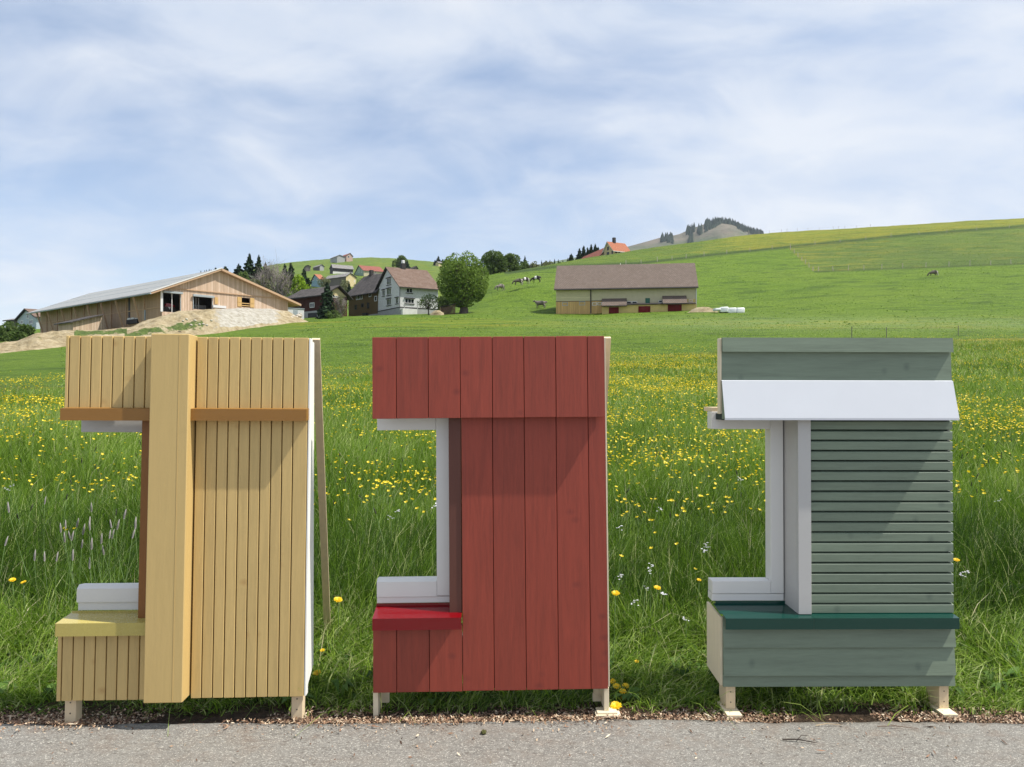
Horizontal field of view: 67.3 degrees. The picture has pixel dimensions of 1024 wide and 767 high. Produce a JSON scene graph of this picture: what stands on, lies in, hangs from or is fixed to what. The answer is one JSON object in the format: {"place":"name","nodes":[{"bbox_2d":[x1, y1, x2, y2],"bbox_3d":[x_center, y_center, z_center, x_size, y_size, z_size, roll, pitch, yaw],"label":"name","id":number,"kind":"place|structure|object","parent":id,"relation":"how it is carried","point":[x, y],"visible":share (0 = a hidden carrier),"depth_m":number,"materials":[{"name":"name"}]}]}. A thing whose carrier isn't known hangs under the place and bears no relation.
{"place":"outdoors","nodes":[
{"label":"outdoors","id":0,"kind":"place"},
{"bbox_2d":[0,218,1023,725],"bbox_3d":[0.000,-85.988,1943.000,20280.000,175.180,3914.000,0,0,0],"label":"ground","id":1,"kind":"structure","parent":0,"point":[868,302],"depth_m":120.59,"materials":[{"name":"green plant"}]},
{"bbox_2d":[0,325,10,341],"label":"bush","id":2,"kind":"object","parent":1,"relation":"on","point":[4,335],"visible":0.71,"depth_m":119.44,"materials":[{"name":"green plant"}]},
{"bbox_2d":[2,320,20,332],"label":"bush","id":3,"kind":"object","parent":1,"relation":"on","point":[9,326],"visible":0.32,"depth_m":127.21,"materials":[{"name":"green plant"}]},
{"bbox_2d":[9,578,15,614],"bbox_3d":[-3.051,1.380,4.701,0.039,0.382,0.044,0,0,0],"label":"dandelion","id":4,"kind":"object","parent":1,"relation":"on","point":[12,579],"visible":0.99,"depth_m":4.70,"materials":[{"name":"yellow plant"}]},
{"bbox_2d":[7,503,27,575],"bbox_3d":[-3.201,1.007,4.972,0.031,0.500,0.013,-12,3,-30],"label":"foxtail spike","id":5,"kind":"object","parent":1,"relation":"on","point":[8,508],"visible":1,"depth_m":4.97,"materials":[{"name":"plant"}]},
{"bbox_2d":[8,330,27,341],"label":"bush","id":6,"kind":"object","parent":1,"relation":"on","point":[15,335],"visible":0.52,"depth_m":115.41,"materials":[{"name":"green plant"}]},
{"bbox_2d":[17,324,35,335],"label":"bush","id":7,"kind":"object","parent":1,"relation":"on","point":[29,330],"visible":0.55,"depth_m":123.46,"materials":[{"name":"green plant"}]},
{"bbox_2d":[14,308,39,328],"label":"pale blue house","id":8,"kind":"structure","parent":1,"relation":"on","point":[22,317],"depth_m":198.69,"materials":[{"name":"brown tile"}]},
{"bbox_2d":[33,549,38,612],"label":"foxtail spike","id":9,"kind":"object","parent":1,"relation":"on","point":[34,558],"visible":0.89,"depth_m":4.72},
{"bbox_2d":[44,551,50,618],"bbox_3d":[-2.809,1.230,4.649,0.026,0.428,0.012,-14,-12,17],"label":"foxtail spike","id":10,"kind":"object","parent":1,"relation":"on","point":[46,580],"visible":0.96,"depth_m":4.67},
{"bbox_2d":[55,553,57,621],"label":"foxtail spike","id":11,"kind":"object","parent":1,"relation":"on","point":[55,588],"visible":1,"depth_m":4.59,"materials":[{"name":"plant"}]},
{"bbox_2d":[60,523,74,587],"bbox_3d":[-2.741,1.067,4.739,0.026,0.429,0.012,-10,4,-24],"label":"foxtail spike","id":12,"kind":"object","parent":1,"relation":"on","point":[64,547],"visible":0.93,"depth_m":4.73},
{"bbox_2d":[63,532,76,594],"bbox_3d":[-2.668,1.116,4.651,0.028,0.455,0.013,-5,8,-3],"label":"foxtail spike","id":13,"kind":"object","parent":1,"relation":"on","point":[64,537],"visible":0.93,"depth_m":4.63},
{"bbox_2d":[68,531,73,601],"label":"foxtail spike","id":14,"kind":"object","parent":1,"relation":"on","point":[70,558],"visible":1,"depth_m":4.76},
{"bbox_2d":[65,518,78,588],"bbox_3d":[-2.716,1.049,4.746,0.013,0.496,0.030,8,18,-35],"label":"foxtail spike","id":15,"kind":"object","parent":1,"relation":"on","point":[77,523],"visible":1,"depth_m":4.73,"materials":[{"name":"plant"}]},
{"bbox_2d":[71,549,73,612],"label":"foxtail spike","id":16,"kind":"object","parent":1,"relation":"on","point":[72,572],"visible":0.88,"depth_m":4.67,"materials":[{"name":"plant"}]},
{"bbox_2d":[54,314,103,330],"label":"shed","id":17,"kind":"structure","parent":1,"relation":"on","point":[93,322],"depth_m":119.81,"materials":[{"name":"beige wood"}]},
{"bbox_2d":[77,524,84,604],"bbox_3d":[-2.652,1.114,4.727,0.032,0.526,0.015,14,8,26],"label":"foxtail spike","id":18,"kind":"object","parent":1,"relation":"on","point":[83,531],"visible":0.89,"depth_m":4.71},
{"bbox_2d":[90,538,99,610],"bbox_3d":[-2.521,1.189,4.659,0.031,0.517,0.014,-4,3,-16],"label":"foxtail spike","id":19,"kind":"object","parent":1,"relation":"on","point":[91,545],"visible":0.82,"depth_m":4.65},
{"bbox_2d":[109,530,110,582],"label":"foxtail spike","id":20,"kind":"object","parent":1,"relation":"on","point":[109,549],"visible":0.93,"depth_m":4.68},
{"bbox_2d":[114,519,119,579],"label":"foxtail spike","id":21,"kind":"object","parent":1,"relation":"on","point":[117,527],"visible":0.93,"depth_m":4.65,"materials":[{"name":"plant"}]},
{"bbox_2d":[118,510,125,579],"bbox_3d":[-2.573,1.068,5.069,0.013,0.486,0.030,7,-1,33],"label":"foxtail spike","id":22,"kind":"object","parent":1,"relation":"on","point":[122,533],"visible":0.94,"depth_m":5.07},
{"bbox_2d":[134,518,138,574],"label":"foxtail spike","id":23,"kind":"object","parent":1,"relation":"on","point":[135,524],"visible":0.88,"depth_m":4.60,"materials":[{"name":"plant"}]},
{"bbox_2d":[0,308,307,352],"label":"earth mound","id":24,"kind":"object","parent":1,"relation":"on","point":[229,320],"visible":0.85,"depth_m":103.69,"materials":[{"name":"soil"}]},
{"bbox_2d":[26,267,300,332],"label":"timber barn","id":25,"kind":"structure","parent":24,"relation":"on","point":[133,305],"depth_m":124.56,"materials":[{"name":"wood"}]},
{"bbox_2d":[163,303,175,311],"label":"farm machine","id":26,"kind":"object","parent":24,"relation":"on","point":[167,307],"visible":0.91,"depth_m":116.86,"materials":[{"name":"metal"}]},
{"bbox_2d":[288,308,303,318],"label":"site container","id":27,"kind":"object","parent":24,"relation":"on","point":[294,311],"visible":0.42,"depth_m":139.20,"materials":[{"name":"metal"}]},
{"bbox_2d":[233,264,243,274],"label":"fir tree","id":28,"kind":"object","parent":1,"relation":"on","point":[238,269],"visible":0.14,"depth_m":184.61,"materials":[{"name":"green plant"}]},
{"bbox_2d":[238,271,250,279],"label":"leafing tree","id":29,"kind":"object","parent":1,"relation":"on","point":[245,273],"visible":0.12,"depth_m":174.19,"materials":[{"name":"green plant"}]},
{"bbox_2d":[243,253,255,280],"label":"fir tree","id":30,"kind":"object","parent":1,"relation":"on","point":[249,267],"visible":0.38,"depth_m":184.34,"materials":[{"name":"green plant"}]},
{"bbox_2d":[250,278,261,285],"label":"leafing tree","id":31,"kind":"object","parent":1,"relation":"on","point":[257,281],"visible":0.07,"depth_m":167.93,"materials":[{"name":"green plant"}]},
{"bbox_2d":[253,255,262,281],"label":"fir tree","id":32,"kind":"object","parent":1,"relation":"on","point":[258,264],"visible":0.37,"depth_m":184.53,"materials":[{"name":"green plant"}]},
{"bbox_2d":[249,266,276,290],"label":"bare tree","id":33,"kind":"object","parent":1,"relation":"on","point":[265,283],"visible":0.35,"depth_m":169.27,"materials":[{"name":"plant"}]},
{"bbox_2d":[255,250,290,291],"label":"bare tree","id":34,"kind":"object","parent":1,"relation":"on","point":[273,271],"visible":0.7,"depth_m":171.25,"materials":[{"name":"plant"}]},
{"bbox_2d":[269,265,295,296],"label":"bare tree","id":35,"kind":"object","parent":1,"relation":"on","point":[284,284],"visible":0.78,"depth_m":164.45,"materials":[{"name":"plant"}]},
{"bbox_2d":[279,264,290,288],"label":"fir tree","id":36,"kind":"object","parent":1,"relation":"on","point":[284,266],"visible":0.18,"depth_m":177.72,"materials":[{"name":"green plant"}]},
{"bbox_2d":[279,263,294,295],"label":"fir tree","id":37,"kind":"object","parent":1,"relation":"on","point":[291,270],"visible":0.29,"depth_m":177.50,"materials":[{"name":"green plant"}]},
{"bbox_2d":[289,274,309,293],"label":"lime tree","id":38,"kind":"object","parent":1,"relation":"on","point":[298,284],"visible":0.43,"depth_m":167.95,"materials":[{"name":"green plant"}]},
{"bbox_2d":[301,269,311,288],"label":"fir tree","id":39,"kind":"object","parent":1,"relation":"on","point":[306,280],"visible":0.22,"depth_m":177.86,"materials":[{"name":"green plant"}]},
{"bbox_2d":[310,274,323,286],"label":"blue house","id":40,"kind":"structure","parent":1,"relation":"on","point":[315,278],"depth_m":485.89,"materials":[{"name":"paint"}]},
{"bbox_2d":[313,670,320,685],"bbox_3d":[-1.019,1.555,4.020,0.045,0.107,0.046,0,0,0],"label":"dandelion","id":41,"kind":"object","parent":1,"relation":"on","point":[315,672],"visible":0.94,"depth_m":4.02,"materials":[{"name":"yellow plant"}]},
{"bbox_2d":[313,264,324,270],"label":"hillside barn","id":42,"kind":"structure","parent":1,"relation":"on","point":[319,267],"depth_m":711.88,"materials":[{"name":"concrete"}]},
{"bbox_2d":[287,285,352,317],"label":"maroon house","id":43,"kind":"structure","parent":1,"relation":"on","point":[308,300],"depth_m":153.04,"materials":[{"name":"grey wood"}]},
{"bbox_2d":[308,312,316,317],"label":"garage door","id":44,"kind":"structure","parent":43,"relation":"in","point":[310,315],"depth_m":151.96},
{"bbox_2d":[318,277,330,286],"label":"hillside shrub","id":45,"kind":"object","parent":1,"relation":"on","point":[324,280],"visible":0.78,"depth_m":379.21,"materials":[{"name":"green plant"}]},
{"bbox_2d":[315,282,334,318],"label":"spruce","id":46,"kind":"object","parent":1,"relation":"on","point":[327,294],"visible":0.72,"depth_m":138.43,"materials":[{"name":"green plant"}]},
{"bbox_2d":[325,310,342,318],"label":"garden bush","id":47,"kind":"object","parent":1,"relation":"on","point":[329,315],"visible":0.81,"depth_m":137.15,"materials":[{"name":"green plant"}]},
{"bbox_2d":[330,255,344,262],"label":"hilltop annex","id":48,"kind":"object","parent":1,"relation":"on","point":[338,258],"visible":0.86,"depth_m":841.56,"materials":[{"name":"concrete"}]},
{"bbox_2d":[334,597,341,635],"bbox_3d":[-1.005,1.413,4.448,0.052,0.350,0.051,0,0,0],"label":"dandelion","id":49,"kind":"object","parent":1,"relation":"on","point":[337,599],"visible":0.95,"depth_m":4.45,"materials":[{"name":"yellow plant"}]},
{"bbox_2d":[333,295,348,316],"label":"garden bush","id":50,"kind":"object","parent":1,"relation":"on","point":[338,303],"visible":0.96,"depth_m":138.85,"materials":[{"name":"plant"}]},
{"bbox_2d":[326,273,356,286],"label":"house","id":51,"kind":"structure","parent":1,"relation":"on","point":[337,279],"depth_m":474.59,"materials":[{"name":"wood"}]},
{"bbox_2d":[329,264,353,273],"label":"dark barn","id":52,"kind":"structure","parent":1,"relation":"on","point":[338,269],"depth_m":643.94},
{"bbox_2d":[340,279,348,290],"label":"hillside shrub","id":53,"kind":"object","parent":1,"relation":"on","point":[344,283],"visible":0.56,"depth_m":328.84,"materials":[{"name":"green plant"}]},
{"bbox_2d":[343,253,352,261],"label":"hilltop farmhouse","id":54,"kind":"object","parent":1,"relation":"on","point":[348,257],"visible":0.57,"depth_m":852.11,"materials":[{"name":"beige tile"}]},
{"bbox_2d":[348,270,381,315],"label":"brown house","id":55,"kind":"structure","parent":1,"relation":"on","point":[363,293],"depth_m":163.84,"materials":[{"name":"wood"}]},
{"bbox_2d":[354,265,383,275],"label":"mint house","id":56,"kind":"structure","parent":1,"relation":"on","point":[361,270],"depth_m":607.28,"materials":[{"name":"red tile"}]},
{"bbox_2d":[392,255,406,267],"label":"hill tree","id":57,"kind":"object","parent":1,"relation":"on","point":[400,258],"visible":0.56,"depth_m":517.98,"materials":[{"name":"green plant"}]},
{"bbox_2d":[375,260,437,314],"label":"white house","id":58,"kind":"structure","parent":1,"relation":"on","point":[402,290],"depth_m":153.35,"materials":[{"name":"paint"}]},
{"bbox_2d":[385,277,390,285],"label":"window","id":59,"kind":"structure","parent":58,"relation":"in","point":[388,278],"depth_m":154.43,"materials":[{"name":"grey glass"}]},
{"bbox_2d":[385,287,390,295],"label":"window","id":60,"kind":"structure","parent":58,"relation":"in","point":[389,288],"depth_m":154.17,"materials":[{"name":"grey glass"}]},
{"bbox_2d":[406,288,412,293],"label":"window","id":61,"kind":"structure","parent":58,"relation":"in","point":[408,290],"depth_m":151.04,"materials":[{"name":"black glass"}]},
{"bbox_2d":[405,298,414,303],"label":"window","id":62,"kind":"structure","parent":58,"relation":"in","point":[410,300],"depth_m":151.02,"materials":[{"name":"black glass"}]},
{"bbox_2d":[417,294,437,314],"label":"fruit tree","id":63,"kind":"object","parent":1,"relation":"on","point":[427,305],"visible":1,"depth_m":142.85,"materials":[{"name":"green plant"}]},
{"bbox_2d":[430,310,443,314],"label":"earth heap","id":64,"kind":"object","parent":1,"relation":"on","point":[437,312],"visible":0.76,"depth_m":136.51,"materials":[{"name":"soil"}]},
{"bbox_2d":[435,296,451,312],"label":"bush","id":65,"kind":"object","parent":1,"relation":"on","point":[441,300],"visible":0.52,"depth_m":146.52,"materials":[{"name":"green plant"}]},
{"bbox_2d":[440,303,455,314],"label":"wood stack","id":66,"kind":"object","parent":1,"relation":"on","point":[446,309],"visible":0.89,"depth_m":138.71,"materials":[{"name":"wood"}]},
{"bbox_2d":[436,250,489,313],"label":"willow tree","id":67,"kind":"object","parent":1,"relation":"on","point":[462,287],"visible":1,"depth_m":139.49,"materials":[{"name":"green plant"}]},
{"bbox_2d":[480,250,507,274],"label":"round tree","id":68,"kind":"object","parent":1,"relation":"on","point":[494,261],"visible":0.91,"depth_m":223.39,"materials":[{"name":"green plant"}]},
{"bbox_2d":[494,284,504,290],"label":"cow","id":69,"kind":"object","parent":1,"relation":"on","point":[501,286],"visible":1,"depth_m":159.89},
{"bbox_2d":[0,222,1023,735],"bbox_3d":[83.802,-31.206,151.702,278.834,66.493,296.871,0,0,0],"label":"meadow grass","id":70,"kind":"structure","parent":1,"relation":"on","point":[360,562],"depth_m":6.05,"materials":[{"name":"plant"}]},
{"bbox_2d":[0,700,1023,766],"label":"dry litter","id":71,"kind":"object","parent":1,"relation":"on","point":[112,719],"visible":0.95,"depth_m":3.65,"materials":[{"name":"plant"}]},
{"bbox_2d":[55,334,330,725],"bbox_3d":[-1.555,0.704,4.083,1.151,1.852,1.109,0,-2,-3],"label":"facade mockup","id":72,"kind":"object","parent":71,"relation":"on","point":[217,601],"visible":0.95,"depth_m":3.62,"materials":[{"name":"yellow paint"}]},
{"bbox_2d":[77,420,141,609],"bbox_3d":[-1.917,0.607,3.730,0.320,0.958,0.075,0,-2,-3],"label":"window frame","id":73,"kind":"structure","parent":72,"relation":"in","point":[90,596],"depth_m":3.68,"materials":[{"name":"grey paint"}]},
{"bbox_2d":[372,336,619,717],"bbox_3d":[-0.088,0.703,4.187,1.187,1.858,1.080,0,-2,-1],"label":"facade mockup","id":74,"kind":"object","parent":71,"relation":"on","point":[519,583],"visible":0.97,"depth_m":3.69,"materials":[{"name":"red paint"}]},
{"bbox_2d":[377,417,448,602],"bbox_3d":[-0.485,0.606,3.803,0.357,0.931,0.075,0,-2,-1],"label":"window frame","id":75,"kind":"structure","parent":74,"relation":"in","point":[407,589],"depth_m":3.77,"materials":[{"name":"white paint"}]},
{"bbox_2d":[704,337,959,718],"bbox_3d":[1.570,0.688,3.838,1.150,1.819,0.330,0,-1,-1],"label":"facade mockup","id":76,"kind":"object","parent":71,"relation":"on","point":[855,587],"visible":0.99,"depth_m":3.73,"materials":[{"name":"green wood"}]},
{"bbox_2d":[707,411,783,600],"bbox_3d":[1.179,0.614,3.890,0.361,0.945,0.080,0,-1,-1],"label":"window frame","id":77,"kind":"structure","parent":76,"relation":"in","point":[770,588],"depth_m":3.85,"materials":[{"name":"white paint"}]},
{"bbox_2d":[0,334,1023,498],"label":"meadow buttercups","id":78,"kind":"object","parent":1,"relation":"on","point":[635,385],"visible":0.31,"depth_m":12.03,"materials":[{"name":"yellow plant"}]},
{"bbox_2d":[0,598,1023,704],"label":"verge herbs","id":79,"kind":"object","parent":1,"relation":"on","point":[617,694],"visible":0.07,"depth_m":4.02,"materials":[{"name":"green plant"}]},
{"bbox_2d":[503,253,522,271],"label":"round tree","id":80,"kind":"object","parent":1,"relation":"on","point":[513,264],"visible":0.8,"depth_m":226.74,"materials":[{"name":"green plant"}]},
{"bbox_2d":[512,278,522,284],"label":"cow","id":81,"kind":"object","parent":1,"relation":"on","point":[519,280],"visible":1,"depth_m":165.77},
{"bbox_2d":[521,260,528,268],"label":"hedge bush","id":82,"kind":"object","parent":1,"relation":"on","point":[525,265],"visible":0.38,"depth_m":244.10,"materials":[{"name":"green plant"}]},
{"bbox_2d":[527,261,540,268],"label":"hedge bush","id":83,"kind":"object","parent":1,"relation":"on","point":[532,265],"visible":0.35,"depth_m":243.92,"materials":[{"name":"green plant"}]},
{"bbox_2d":[530,275,540,281],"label":"cow","id":84,"kind":"object","parent":1,"relation":"on","point":[536,277],"visible":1,"depth_m":167.76},
{"bbox_2d":[533,300,545,307],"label":"cow","id":85,"kind":"object","parent":1,"relation":"on","point":[540,303],"visible":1,"depth_m":145.76},
{"bbox_2d":[541,260,553,265],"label":"hedge bush","id":86,"kind":"object","parent":1,"relation":"on","point":[545,263],"visible":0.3,"depth_m":244.34,"materials":[{"name":"green plant"}]},
{"bbox_2d":[575,248,581,259],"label":"fir tree","id":87,"kind":"object","parent":1,"relation":"on","point":[578,255],"visible":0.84,"depth_m":324.36,"materials":[{"name":"green plant"}]},
{"bbox_2d":[581,246,585,258],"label":"fir tree","id":88,"kind":"object","parent":1,"relation":"on","point":[583,252],"visible":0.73,"depth_m":324.42,"materials":[{"name":"green plant"}]},
{"bbox_2d":[582,248,603,258],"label":"red roofed barn","id":89,"kind":"structure","parent":1,"relation":"on","point":[597,253],"depth_m":303.96,"materials":[{"name":"tile"}]},
{"bbox_2d":[612,590,618,659],"bbox_3d":[0.567,1.367,4.199,0.046,0.468,0.046,0,0,0],"label":"dandelion","id":90,"kind":"object","parent":1,"relation":"on","point":[616,592],"visible":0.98,"depth_m":4.21,"materials":[{"name":"green plant"}]},
{"bbox_2d":[602,237,629,254],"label":"ridge farmhouse","id":91,"kind":"object","parent":1,"relation":"on","point":[613,247],"visible":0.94,"depth_m":295.09,"materials":[{"name":"tile"}]},
{"bbox_2d":[611,701,621,708],"bbox_3d":[0.506,1.583,3.745,0.057,0.056,0.053,0,0,0],"label":"dandelion","id":92,"kind":"object","parent":1,"relation":"on","point":[616,705],"visible":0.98,"depth_m":3.75,"materials":[{"name":"yellow plant"}]},
{"bbox_2d":[554,263,698,313],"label":"long barn","id":93,"kind":"structure","parent":1,"relation":"on","point":[610,289],"depth_m":133.99,"materials":[{"name":"brown tile"}]},
{"bbox_2d":[609,307,618,313],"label":"stall door","id":94,"kind":"structure","parent":93,"relation":"in","point":[611,309],"depth_m":132.06,"materials":[{"name":"wood"}]},
{"bbox_2d":[638,306,649,312],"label":"stall door","id":95,"kind":"structure","parent":93,"relation":"in","point":[641,309],"depth_m":131.35,"materials":[{"name":"wood"}]},
{"bbox_2d":[668,304,681,310],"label":"stall door","id":96,"kind":"structure","parent":93,"relation":"in","point":[678,307],"depth_m":130.62,"materials":[{"name":"wood"}]},
{"bbox_2d":[649,563,653,611],"bbox_3d":[0.852,1.254,4.697,0.038,0.313,0.048,0,-1,29],"label":"cuckoo flower","id":97,"kind":"object","parent":1,"relation":"on","point":[650,589],"visible":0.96,"depth_m":4.69,"materials":[{"name":"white plant"}]},
{"bbox_2d":[687,307,717,312],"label":"rubble heap","id":98,"kind":"object","parent":1,"relation":"on","point":[702,309],"visible":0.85,"depth_m":125.03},
{"bbox_2d":[719,307,728,312],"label":"silage bale","id":99,"kind":"object","parent":1,"relation":"on","point":[724,309],"visible":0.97,"depth_m":121.37},
{"bbox_2d":[727,308,736,312],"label":"silage bale","id":100,"kind":"object","parent":1,"relation":"on","point":[731,310],"visible":0.69,"depth_m":121.36},
{"bbox_2d":[736,308,744,312],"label":"silage bale","id":101,"kind":"object","parent":1,"relation":"on","point":[740,310],"visible":0.73,"depth_m":121.36},
{"bbox_2d":[851,325,958,337],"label":"electric fence","id":102,"kind":"object","parent":1,"relation":"on","point":[892,328],"visible":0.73,"depth_m":67.97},
{"bbox_2d":[927,270,937,275],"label":"cow","id":103,"kind":"object","parent":1,"relation":"on","point":[935,272],"visible":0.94,"depth_m":165.79},
{"bbox_2d":[953,558,959,604],"bbox_3d":[2.832,1.335,4.902,0.041,0.444,0.042,0,0,0],"label":"dandelion","id":104,"kind":"object","parent":1,"relation":"on","point":[956,559],"visible":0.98,"depth_m":4.90,"materials":[{"name":"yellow plant"}]},
{"bbox_2d":[0,719,1023,766],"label":"road","id":105,"kind":"structure","parent":0,"point":[657,743],"depth_m":3.35,"materials":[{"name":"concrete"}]},
{"bbox_2d":[782,735,815,742],"bbox_3d":[1.264,1.568,3.393,0.141,0.014,0.062,0,0,0],"label":"twig","id":106,"kind":"object","parent":105,"relation":"on","point":[798,739],"visible":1,"depth_m":3.39,"materials":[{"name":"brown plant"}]},
{"bbox_2d":[0,0,1023,327],"label":"sky","id":107,"kind":"structure","parent":0,"point":[142,141],"materials":[{"name":"blue"}]},
{"bbox_2d":[539,224,751,265],"bbox_3d":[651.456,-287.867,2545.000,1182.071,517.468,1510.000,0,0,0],"label":"mountain","id":108,"kind":"structure","parent":0,"point":[722,231],"depth_m":2459.06,"materials":[{"name":"stone"}]},
{"bbox_2d":[660,217,763,243],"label":"mountain forest","id":109,"kind":"object","parent":108,"relation":"on","point":[715,222],"visible":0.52,"depth_m":2532.73,"materials":[{"name":"plant"}]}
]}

